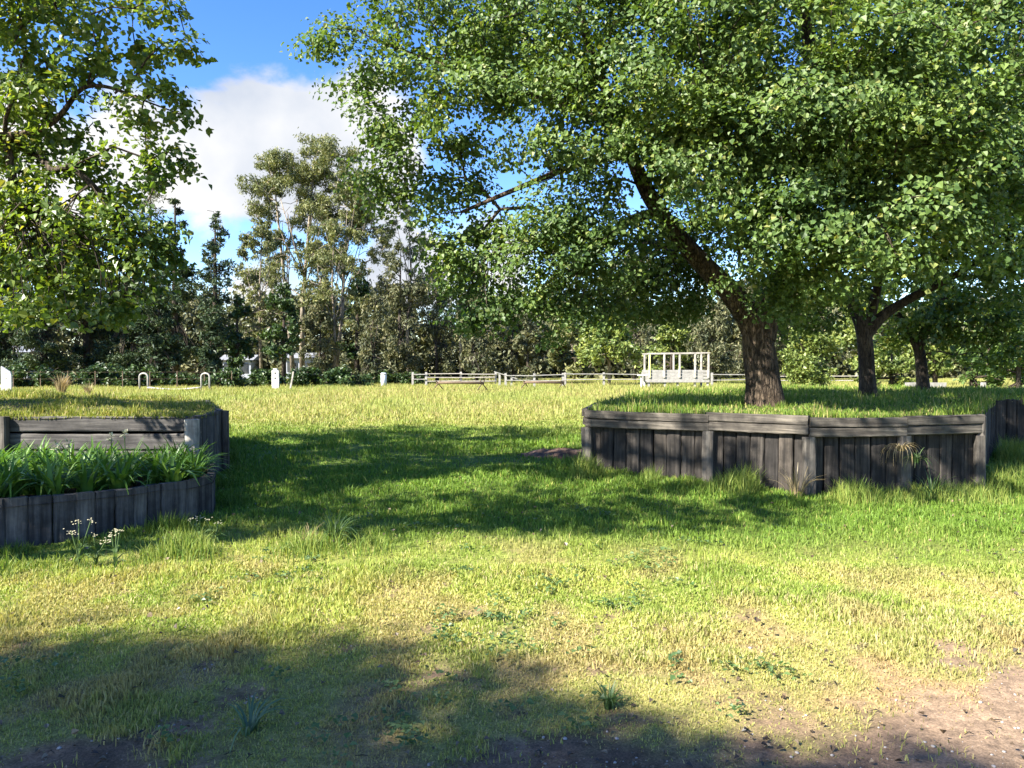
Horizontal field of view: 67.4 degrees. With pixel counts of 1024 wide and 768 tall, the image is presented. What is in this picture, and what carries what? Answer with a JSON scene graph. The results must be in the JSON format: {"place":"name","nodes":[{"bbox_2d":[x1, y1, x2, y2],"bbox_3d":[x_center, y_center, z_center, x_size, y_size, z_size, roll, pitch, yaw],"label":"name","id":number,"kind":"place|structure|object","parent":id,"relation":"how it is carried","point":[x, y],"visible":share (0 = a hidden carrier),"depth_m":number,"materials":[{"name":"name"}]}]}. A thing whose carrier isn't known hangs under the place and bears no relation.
{"place":"outdoors","nodes":[
{"label":"outdoors","id":0,"kind":"place"},
{"bbox_2d":[2,470,215,507],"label":"garden soil","id":1,"kind":"structure","parent":0,"point":[73,490],"depth_m":8.02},
{"bbox_2d":[0,451,40,498],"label":"strappy plant","id":2,"kind":"object","parent":1,"relation":"on","point":[13,490],"visible":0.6,"depth_m":7.16,"materials":[{"name":"green plant"}]},
{"bbox_2d":[0,464,44,497],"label":"strappy plant","id":3,"kind":"object","parent":1,"relation":"on","point":[3,489],"visible":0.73,"depth_m":7.04,"materials":[{"name":"green plant"}]},
{"bbox_2d":[6,449,76,494],"bbox_3d":[-4.719,0.867,7.557,0.768,0.478,0.719,1,1,27],"label":"strappy plant","id":4,"kind":"object","parent":1,"relation":"on","point":[29,490],"visible":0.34,"depth_m":7.50,"materials":[{"name":"green plant"}]},
{"bbox_2d":[3,459,87,495],"bbox_3d":[-4.496,0.903,7.397,0.745,0.423,0.842,1,2,35],"label":"strappy plant","id":5,"kind":"object","parent":1,"relation":"on","point":[39,489],"visible":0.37,"depth_m":7.33,"materials":[{"name":"green plant"}]},
{"bbox_2d":[16,453,99,499],"bbox_3d":[-4.356,0.883,7.242,0.676,0.474,0.842,1,1,29],"label":"strappy plant","id":6,"kind":"object","parent":1,"relation":"on","point":[50,488],"visible":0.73,"depth_m":7.24,"materials":[{"name":"green plant"}]},
{"bbox_2d":[31,448,95,487],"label":"strappy plant","id":7,"kind":"object","parent":1,"relation":"on","point":[69,465],"visible":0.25,"depth_m":7.84,"materials":[{"name":"green plant"}]},
{"bbox_2d":[52,455,116,492],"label":"strappy plant","id":8,"kind":"object","parent":1,"relation":"on","point":[87,483],"visible":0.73,"depth_m":7.42,"materials":[{"name":"green plant"}]},
{"bbox_2d":[65,453,140,490],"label":"strappy plant","id":9,"kind":"object","parent":1,"relation":"on","point":[100,483],"visible":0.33,"depth_m":7.76,"materials":[{"name":"green plant"}]},
{"bbox_2d":[83,452,162,494],"bbox_3d":[-3.871,0.886,7.671,0.685,0.469,0.780,0,1,0],"label":"strappy plant","id":10,"kind":"object","parent":1,"relation":"on","point":[121,476],"visible":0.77,"depth_m":7.58,"materials":[{"name":"green plant"}]},
{"bbox_2d":[97,447,166,485],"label":"strappy plant","id":11,"kind":"object","parent":1,"relation":"on","point":[126,457],"visible":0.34,"depth_m":8.20,"materials":[{"name":"green plant"}]},
{"bbox_2d":[122,447,189,484],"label":"strappy plant","id":12,"kind":"object","parent":1,"relation":"on","point":[155,480],"visible":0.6,"depth_m":8.03,"materials":[{"name":"green plant"}]},
{"bbox_2d":[130,448,194,481],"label":"strappy plant","id":13,"kind":"object","parent":1,"relation":"on","point":[160,455],"visible":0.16,"depth_m":8.30,"materials":[{"name":"green plant"}]},
{"bbox_2d":[140,449,223,485],"bbox_3d":[-3.518,0.895,8.081,0.951,0.428,0.822,0,1,0],"label":"strappy plant","id":14,"kind":"object","parent":1,"relation":"on","point":[176,474],"visible":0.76,"depth_m":7.97,"materials":[{"name":"green plant"}]},
{"bbox_2d":[164,446,233,479],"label":"strappy plant","id":15,"kind":"object","parent":1,"relation":"on","point":[192,460],"visible":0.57,"depth_m":8.30,"materials":[{"name":"green plant"}]},
{"bbox_2d":[168,439,233,478],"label":"strappy plant","id":16,"kind":"object","parent":1,"relation":"on","point":[189,453],"visible":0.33,"depth_m":8.62,"materials":[{"name":"green plant"}]},
{"bbox_2d":[0,386,221,419],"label":"raised lawn","id":17,"kind":"structure","parent":0,"point":[10,403],"depth_m":11.00,"materials":[{"name":"plant"}]},
{"bbox_2d":[0,0,217,334],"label":"leafy tree","id":18,"kind":"object","parent":17,"relation":"on","point":[23,210],"visible":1,"depth_m":8.21,"materials":[{"name":"green plant"}]},
{"bbox_2d":[0,489,277,557],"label":"long grass","id":19,"kind":"structure","parent":0,"point":[185,521],"depth_m":7.39,"materials":[{"name":"plant"}]},
{"bbox_2d":[0,522,393,590],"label":"long grass","id":20,"kind":"structure","parent":0,"point":[181,545],"depth_m":6.45,"materials":[{"name":"plant"}]},
{"bbox_2d":[215,438,260,488],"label":"long grass","id":21,"kind":"structure","parent":0,"point":[233,454],"depth_m":11.21,"materials":[{"name":"plant"}]},
{"bbox_2d":[0,377,1015,420],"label":"paddock grass","id":22,"kind":"structure","parent":0,"point":[570,401],"depth_m":31.83,"materials":[{"name":"plant"}]},
{"bbox_2d":[0,368,1023,767],"bbox_3d":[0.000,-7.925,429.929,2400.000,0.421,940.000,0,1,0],"label":"ground","id":23,"kind":"structure","parent":0,"point":[1006,710],"depth_m":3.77,"materials":[{"name":"plant"}]},
{"bbox_2d":[0,366,11,389],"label":"jump stand","id":24,"kind":"object","parent":23,"relation":"on","point":[6,378],"visible":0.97,"depth_m":37.95,"materials":[{"name":"white paint"}]},
{"bbox_2d":[0,361,32,387],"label":"shrub","id":25,"kind":"object","parent":23,"relation":"on","point":[21,373],"visible":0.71,"depth_m":45.70,"materials":[{"name":"green plant"}]},
{"bbox_2d":[0,229,48,371],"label":"pine tree","id":26,"kind":"object","parent":23,"relation":"on","point":[6,350],"visible":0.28,"depth_m":57.45,"materials":[{"name":"green plant"}]},
{"bbox_2d":[0,238,78,373],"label":"pine tree","id":27,"kind":"object","parent":23,"relation":"on","point":[36,338],"visible":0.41,"depth_m":56.08,"materials":[{"name":"green plant"}]},
{"bbox_2d":[26,364,74,387],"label":"shrub","id":28,"kind":"object","parent":23,"relation":"on","point":[45,375],"visible":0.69,"depth_m":45.50,"materials":[{"name":"green plant"}]},
{"bbox_2d":[49,373,70,393],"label":"dry grass clump","id":29,"kind":"object","parent":23,"relation":"on","point":[61,384],"visible":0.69,"depth_m":33.88,"materials":[{"name":"plant"}]},
{"bbox_2d":[63,518,92,566],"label":"flowering weed","id":30,"kind":"object","parent":23,"relation":"on","point":[80,546],"visible":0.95,"depth_m":6.12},
{"bbox_2d":[56,195,124,374],"bbox_3d":[-33.667,-7.648,62.164,6.170,15.436,7.114,1,1,33],"label":"pine tree","id":31,"kind":"object","parent":23,"relation":"on","point":[84,349],"visible":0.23,"depth_m":61.80,"materials":[{"name":"green plant"}]},
{"bbox_2d":[65,361,125,386],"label":"shrub","id":32,"kind":"object","parent":23,"relation":"on","point":[110,375],"visible":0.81,"depth_m":47.41,"materials":[{"name":"green plant"}]},
{"bbox_2d":[0,462,214,547],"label":"garden edging","id":33,"kind":"object","parent":23,"relation":"on","point":[31,521],"visible":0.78,"depth_m":7.24,"materials":[{"name":"wood"}]},
{"bbox_2d":[0,396,229,473],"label":"retaining wall","id":34,"kind":"structure","parent":23,"relation":"on","point":[78,431],"depth_m":9.54,"materials":[{"name":"wood"}]},
{"bbox_2d":[101,528,129,568],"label":"flowering weed","id":35,"kind":"object","parent":23,"relation":"on","point":[115,558],"visible":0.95,"depth_m":6.04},
{"bbox_2d":[86,237,169,371],"bbox_3d":[-29.404,-6.475,59.902,5.774,13.261,5.435,1,1,31],"label":"pine tree","id":36,"kind":"object","parent":23,"relation":"on","point":[134,355],"visible":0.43,"depth_m":59.12,"materials":[{"name":"green plant"}]},
{"bbox_2d":[117,364,166,386],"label":"shrub","id":37,"kind":"object","parent":23,"relation":"on","point":[131,374],"visible":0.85,"depth_m":46.81,"materials":[{"name":"green plant"}]},
{"bbox_2d":[125,174,171,346],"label":"sheoak tree","id":38,"kind":"object","parent":23,"relation":"on","point":[157,196],"visible":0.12,"depth_m":71.73,"materials":[{"name":"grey plant"}]},
{"bbox_2d":[128,279,186,376],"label":"pine tree","id":39,"kind":"object","parent":23,"relation":"on","point":[164,348],"visible":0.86,"depth_m":49.54,"materials":[{"name":"green plant"}]},
{"bbox_2d":[141,196,199,371],"bbox_3d":[-25.319,-6.913,57.621,4.276,14.163,3.969,0,1,0],"label":"pine tree","id":40,"kind":"object","parent":23,"relation":"on","point":[189,349],"visible":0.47,"depth_m":57.55,"materials":[{"name":"green plant"}]},
{"bbox_2d":[151,370,202,386],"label":"shrub","id":41,"kind":"object","parent":23,"relation":"on","point":[185,378],"visible":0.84,"depth_m":47.60,"materials":[{"name":"green plant"}]},
{"bbox_2d":[193,309,229,381],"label":"pine tree","id":42,"kind":"object","parent":23,"relation":"on","point":[211,350],"visible":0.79,"depth_m":49.67,"materials":[{"name":"green plant"}]},
{"bbox_2d":[190,210,236,335],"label":"pine tree","id":43,"kind":"object","parent":23,"relation":"on","point":[215,301],"visible":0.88,"depth_m":54.63,"materials":[{"name":"green plant"}]},
{"bbox_2d":[197,367,247,387],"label":"shrub","id":44,"kind":"object","parent":23,"relation":"on","point":[224,379],"visible":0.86,"depth_m":45.30,"materials":[{"name":"green plant"}]},
{"bbox_2d":[222,294,257,369],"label":"evergreen tree","id":45,"kind":"object","parent":23,"relation":"on","point":[236,343],"visible":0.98,"depth_m":55.75,"materials":[{"name":"green plant"}]},
{"bbox_2d":[221,355,262,378],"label":"farm building","id":46,"kind":"structure","parent":23,"relation":"on","point":[248,366],"depth_m":82.50,"materials":[{"name":"metal"}]},
{"bbox_2d":[217,692,285,752],"bbox_3d":[-1.154,1.465,3.398,0.285,0.168,0.394,1,2,38],"label":"grass tussock","id":47,"kind":"object","parent":23,"relation":"on","point":[250,725],"depth_m":3.39,"materials":[{"name":"plant"}]},
{"bbox_2d":[227,222,289,368],"bbox_3d":[-19.693,-6.230,60.116,5.229,12.695,3.960,0,1,0],"label":"gum tree","id":48,"kind":"object","parent":23,"relation":"on","point":[253,243],"visible":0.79,"depth_m":59.74,"materials":[{"name":"green plant"}]},
{"bbox_2d":[244,368,287,386],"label":"shrub","id":49,"kind":"object","parent":23,"relation":"on","point":[261,377],"visible":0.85,"depth_m":47.54,"materials":[{"name":"green plant"}]},
{"bbox_2d":[245,161,306,371],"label":"gum tree","id":50,"kind":"object","parent":23,"relation":"on","point":[283,253],"visible":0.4,"depth_m":67.23,"materials":[{"name":"green plant"}]},
{"bbox_2d":[257,282,303,382],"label":"evergreen tree","id":51,"kind":"object","parent":23,"relation":"on","point":[286,305],"visible":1,"depth_m":53.42,"materials":[{"name":"green plant"}]},
{"bbox_2d":[286,353,322,378],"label":"farm building","id":52,"kind":"structure","parent":23,"relation":"on","point":[296,360],"depth_m":82.47,"materials":[{"name":"metal"}]},
{"bbox_2d":[230,127,385,371],"bbox_3d":[-17.615,-10.822,66.394,13.273,21.614,10.631,0,1,0],"label":"gum tree","id":53,"kind":"object","parent":23,"relation":"on","point":[303,176],"visible":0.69,"depth_m":64.57,"materials":[{"name":"green plant"}]},
{"bbox_2d":[285,365,335,386],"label":"shrub","id":54,"kind":"object","parent":23,"relation":"on","point":[306,377],"visible":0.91,"depth_m":46.63,"materials":[{"name":"green plant"}]},
{"bbox_2d":[298,302,346,374],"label":"sheoak tree","id":55,"kind":"object","parent":23,"relation":"on","point":[320,360],"visible":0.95,"depth_m":56.39,"materials":[{"name":"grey plant"}]},
{"bbox_2d":[296,502,364,542],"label":"grass tussock","id":56,"kind":"object","parent":23,"relation":"on","point":[337,526],"depth_m":7.00,"materials":[{"name":"plant"}]},
{"bbox_2d":[296,216,373,367],"bbox_3d":[-13.200,-6.109,57.800,6.062,12.586,4.428,0,1,0],"label":"gum tree","id":57,"kind":"object","parent":23,"relation":"on","point":[334,232],"visible":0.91,"depth_m":57.32,"materials":[{"name":"green plant"}]},
{"bbox_2d":[322,363,372,386],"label":"shrub","id":58,"kind":"object","parent":23,"relation":"on","point":[343,375],"visible":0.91,"depth_m":47.56,"materials":[{"name":"green plant"}]},
{"bbox_2d":[304,163,392,367],"bbox_3d":[-13.156,-9.000,63.637,7.235,18.119,5.426,0,1,0],"label":"gum tree","id":59,"kind":"object","parent":23,"relation":"on","point":[352,216],"visible":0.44,"depth_m":63.19,"materials":[{"name":"green plant"}]},
{"bbox_2d":[336,268,372,377],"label":"evergreen tree","id":60,"kind":"object","parent":23,"relation":"on","point":[351,350],"visible":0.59,"depth_m":59.78,"materials":[{"name":"green plant"}]},
{"bbox_2d":[348,292,400,381],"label":"sheoak tree","id":61,"kind":"object","parent":23,"relation":"on","point":[369,335],"visible":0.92,"depth_m":53.72,"materials":[{"name":"plant"}]},
{"bbox_2d":[365,366,398,383],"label":"shrub","id":62,"kind":"object","parent":23,"relation":"on","point":[378,379],"visible":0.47,"depth_m":53.43,"materials":[{"name":"green plant"}]},
{"bbox_2d":[372,240,432,373],"bbox_3d":[-8.336,-5.388,57.794,4.921,11.110,4.200,0,1,0],"label":"sheoak tree","id":63,"kind":"object","parent":23,"relation":"on","point":[397,301],"visible":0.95,"depth_m":57.49,"materials":[{"name":"plant"}]},
{"bbox_2d":[375,203,444,372],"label":"gum tree","id":64,"kind":"object","parent":23,"relation":"on","point":[391,231],"visible":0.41,"depth_m":67.17,"materials":[{"name":"green plant"}]},
{"bbox_2d":[395,370,424,384],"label":"shrub","id":65,"kind":"object","parent":23,"relation":"on","point":[404,378],"visible":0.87,"depth_m":53.66,"materials":[{"name":"green plant"}]},
{"bbox_2d":[413,263,459,380],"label":"sheoak tree","id":66,"kind":"object","parent":23,"relation":"on","point":[434,331],"visible":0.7,"depth_m":59.55,"materials":[{"name":"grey plant"}]},
{"bbox_2d":[425,250,489,379],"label":"gum tree","id":67,"kind":"object","parent":23,"relation":"on","point":[460,347],"visible":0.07,"depth_m":69.74,"materials":[{"name":"green plant"}]},
{"bbox_2d":[427,372,496,384],"bbox_3d":[-3.527,-0.307,52.941,4.936,1.058,0.292,0,1,0],"label":"rail fence","id":68,"kind":"object","parent":23,"relation":"on","point":[461,377],"visible":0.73,"depth_m":52.80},
{"bbox_2d":[452,286,499,381],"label":"sheoak tree","id":69,"kind":"object","parent":23,"relation":"on","point":[472,365],"visible":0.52,"depth_m":55.40,"materials":[{"name":"green plant"}]},
{"bbox_2d":[0,461,1023,572],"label":"lawn grass","id":70,"kind":"structure","parent":23,"relation":"on","point":[252,480],"depth_m":7.99,"materials":[{"name":"plant"}]},
{"bbox_2d":[0,274,1023,378],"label":"wood","id":71,"kind":"object","parent":23,"relation":"on","point":[192,324],"visible":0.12,"depth_m":85.65,"materials":[{"name":"green plant"}]},
{"bbox_2d":[0,496,1023,767],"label":"lawn weeds","id":72,"kind":"object","parent":23,"relation":"on","point":[406,728],"visible":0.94,"depth_m":4.09,"materials":[{"name":"plant"}]},
{"bbox_2d":[0,553,1023,767],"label":"leaf litter","id":73,"kind":"object","parent":23,"relation":"on","point":[537,751],"visible":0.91,"depth_m":3.25,"materials":[{"name":"plant"}]},
{"bbox_2d":[1,611,1023,767],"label":"pebbles","id":74,"kind":"object","parent":23,"relation":"on","point":[617,738],"visible":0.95,"depth_m":3.26,"materials":[{"name":"stone"}]},
{"bbox_2d":[491,295,537,381],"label":"sheoak tree","id":75,"kind":"object","parent":23,"relation":"on","point":[516,360],"visible":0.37,"depth_m":57.59,"materials":[{"name":"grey plant"}]},
{"bbox_2d":[508,327,552,383],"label":"tree","id":76,"kind":"object","parent":23,"relation":"on","point":[522,343],"visible":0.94,"depth_m":53.64,"materials":[{"name":"green plant"}]},
{"bbox_2d":[505,373,563,385],"bbox_3d":[1.400,-0.178,47.983,3.732,1.016,0.211,0,1,0],"label":"rail fence","id":77,"kind":"object","parent":23,"relation":"on","point":[534,378],"visible":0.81,"depth_m":47.88,"materials":[{"name":"white paint"}]},
{"bbox_2d":[518,447,581,458],"bbox_3d":[0.760,1.104,12.327,1.500,0.184,0.891,0,1,0],"label":"mulch heap","id":78,"kind":"object","parent":23,"relation":"on","point":[558,452],"visible":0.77,"depth_m":12.13,"materials":[{"name":"soil"}]},
{"bbox_2d":[547,302,594,378],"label":"tree","id":79,"kind":"object","parent":23,"relation":"on","point":[566,363],"visible":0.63,"depth_m":55.44,"materials":[{"name":"green plant"}]},
{"bbox_2d":[573,311,645,384],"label":"evergreen tree","id":80,"kind":"object","parent":23,"relation":"on","point":[595,351],"visible":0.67,"depth_m":50.88,"materials":[{"name":"green plant"}]},
{"bbox_2d":[587,678,637,709],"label":"grass tussock","id":81,"kind":"object","parent":23,"relation":"on","point":[609,702],"depth_m":3.62,"materials":[{"name":"plant"}]},
{"bbox_2d":[608,250,660,378],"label":"sheoak tree","id":82,"kind":"object","parent":23,"relation":"on","point":[645,333],"visible":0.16,"depth_m":65.27,"materials":[{"name":"green plant"}]},
{"bbox_2d":[638,320,695,380],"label":"evergreen tree","id":83,"kind":"object","parent":23,"relation":"on","point":[670,341],"visible":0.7,"depth_m":58.02,"materials":[{"name":"green plant"}]},
{"bbox_2d":[637,352,709,387],"bbox_3d":[9.289,-0.727,44.759,4.043,2.213,1.781,0,1,0],"label":"timber stand","id":84,"kind":"object","parent":23,"relation":"on","point":[673,375],"visible":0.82,"depth_m":43.98,"materials":[{"name":"white paint"}]},
{"bbox_2d":[682,295,741,382],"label":"sheoak tree","id":85,"kind":"object","parent":23,"relation":"on","point":[706,339],"visible":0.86,"depth_m":55.12,"materials":[{"name":"plant"}]},
{"bbox_2d":[718,268,780,378],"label":"sheoak tree","id":86,"kind":"object","parent":23,"relation":"on","point":[738,357],"visible":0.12,"depth_m":63.48,"materials":[{"name":"green plant"}]},
{"bbox_2d":[581,388,995,495],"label":"retaining wall","id":87,"kind":"structure","parent":23,"relation":"on","point":[960,447],"depth_m":9.48,"materials":[{"name":"wood"}]},
{"bbox_2d":[879,442,922,465],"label":"dry wall plant","id":88,"kind":"object","parent":87,"relation":"hanging from","point":[903,447],"visible":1,"depth_m":9.08,"materials":[{"name":"plant"}]},
{"bbox_2d":[769,467,817,496],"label":"grass tussock","id":89,"kind":"object","parent":23,"relation":"on","point":[794,488],"depth_m":9.09,"materials":[{"name":"plant"}]},
{"bbox_2d":[775,280,825,372],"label":"sheoak tree","id":90,"kind":"object","parent":23,"relation":"on","point":[781,346],"visible":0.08,"depth_m":65.62,"materials":[{"name":"green plant"}]},
{"bbox_2d":[777,327,845,386],"bbox_3d":[13.284,-0.993,34.123,2.648,3.423,3.745,1,2,34],"label":"bush","id":91,"kind":"object","parent":23,"relation":"on","point":[809,370],"visible":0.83,"depth_m":33.38,"materials":[{"name":"green plant"}]},
{"bbox_2d":[824,287,881,369],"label":"evergreen tree","id":92,"kind":"object","parent":23,"relation":"on","point":[850,338],"visible":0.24,"depth_m":60.22,"materials":[{"name":"green plant"}]},
{"bbox_2d":[850,336,915,386],"bbox_3d":[17.625,-0.854,35.969,3.504,3.032,2.389,1,1,25],"label":"bush","id":93,"kind":"object","parent":23,"relation":"on","point":[890,365],"visible":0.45,"depth_m":35.47,"materials":[{"name":"green plant"}]},
{"bbox_2d":[899,467,962,499],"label":"grass tussock","id":94,"kind":"object","parent":23,"relation":"on","point":[932,487],"depth_m":8.98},
{"bbox_2d":[895,290,975,381],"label":"evergreen tree","id":95,"kind":"object","parent":23,"relation":"on","point":[935,364],"visible":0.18,"depth_m":49.63,"materials":[{"name":"green plant"}]},
{"bbox_2d":[952,345,1006,387],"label":"bush","id":96,"kind":"object","parent":23,"relation":"on","point":[997,381],"visible":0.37,"depth_m":29.84,"materials":[{"name":"green plant"}]},
{"bbox_2d":[948,297,1023,383],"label":"evergreen tree","id":97,"kind":"object","parent":23,"relation":"on","point":[990,347],"visible":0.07,"depth_m":43.54,"materials":[{"name":"green plant"}]},
{"bbox_2d":[987,328,1023,387],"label":"bush","id":98,"kind":"object","parent":23,"relation":"on","point":[1017,372],"visible":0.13,"depth_m":28.01,"materials":[{"name":"green plant"}]},
{"bbox_2d":[994,399,1023,446],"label":"retaining wall","id":99,"kind":"structure","parent":23,"relation":"on","point":[1009,418],"depth_m":13.03,"materials":[{"name":"wood"}]},
{"bbox_2d":[0,0,1023,367],"label":"sky","id":100,"kind":"structure","parent":0,"point":[254,99],"materials":[{"name":"blue"}]},
{"bbox_2d":[9,476,1023,759],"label":"fallen leaves","id":101,"kind":"object","parent":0,"point":[75,732],"depth_m":4.66,"materials":[{"name":"plant"}]},
{"bbox_2d":[229,410,1023,472],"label":"lawn grass","id":102,"kind":"structure","parent":0,"point":[564,430],"depth_m":15.00,"materials":[{"name":"plant"}]},
{"bbox_2d":[561,433,1023,512],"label":"long grass","id":103,"kind":"structure","parent":0,"point":[745,484],"depth_m":9.32,"materials":[{"name":"plant"}]},
{"bbox_2d":[588,381,1023,417],"bbox_3d":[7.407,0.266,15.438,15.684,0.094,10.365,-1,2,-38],"label":"raised lawn","id":104,"kind":"structure","parent":0,"point":[793,410],"depth_m":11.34,"materials":[{"name":"plant"}]},
{"bbox_2d":[280,0,1023,407],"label":"leafy tree","id":105,"kind":"object","parent":104,"relation":"on","point":[734,102],"visible":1,"depth_m":9.62,"materials":[{"name":"green plant"}]},
{"bbox_2d":[745,58,1023,397],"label":"leafy tree","id":106,"kind":"object","parent":104,"relation":"on","point":[868,324],"visible":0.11,"depth_m":14.18,"materials":[{"name":"green plant"}]},
{"bbox_2d":[860,255,1023,389],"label":"leafy tree","id":107,"kind":"object","parent":104,"relation":"on","point":[917,332],"visible":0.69,"depth_m":17.40,"materials":[{"name":"green plant"}]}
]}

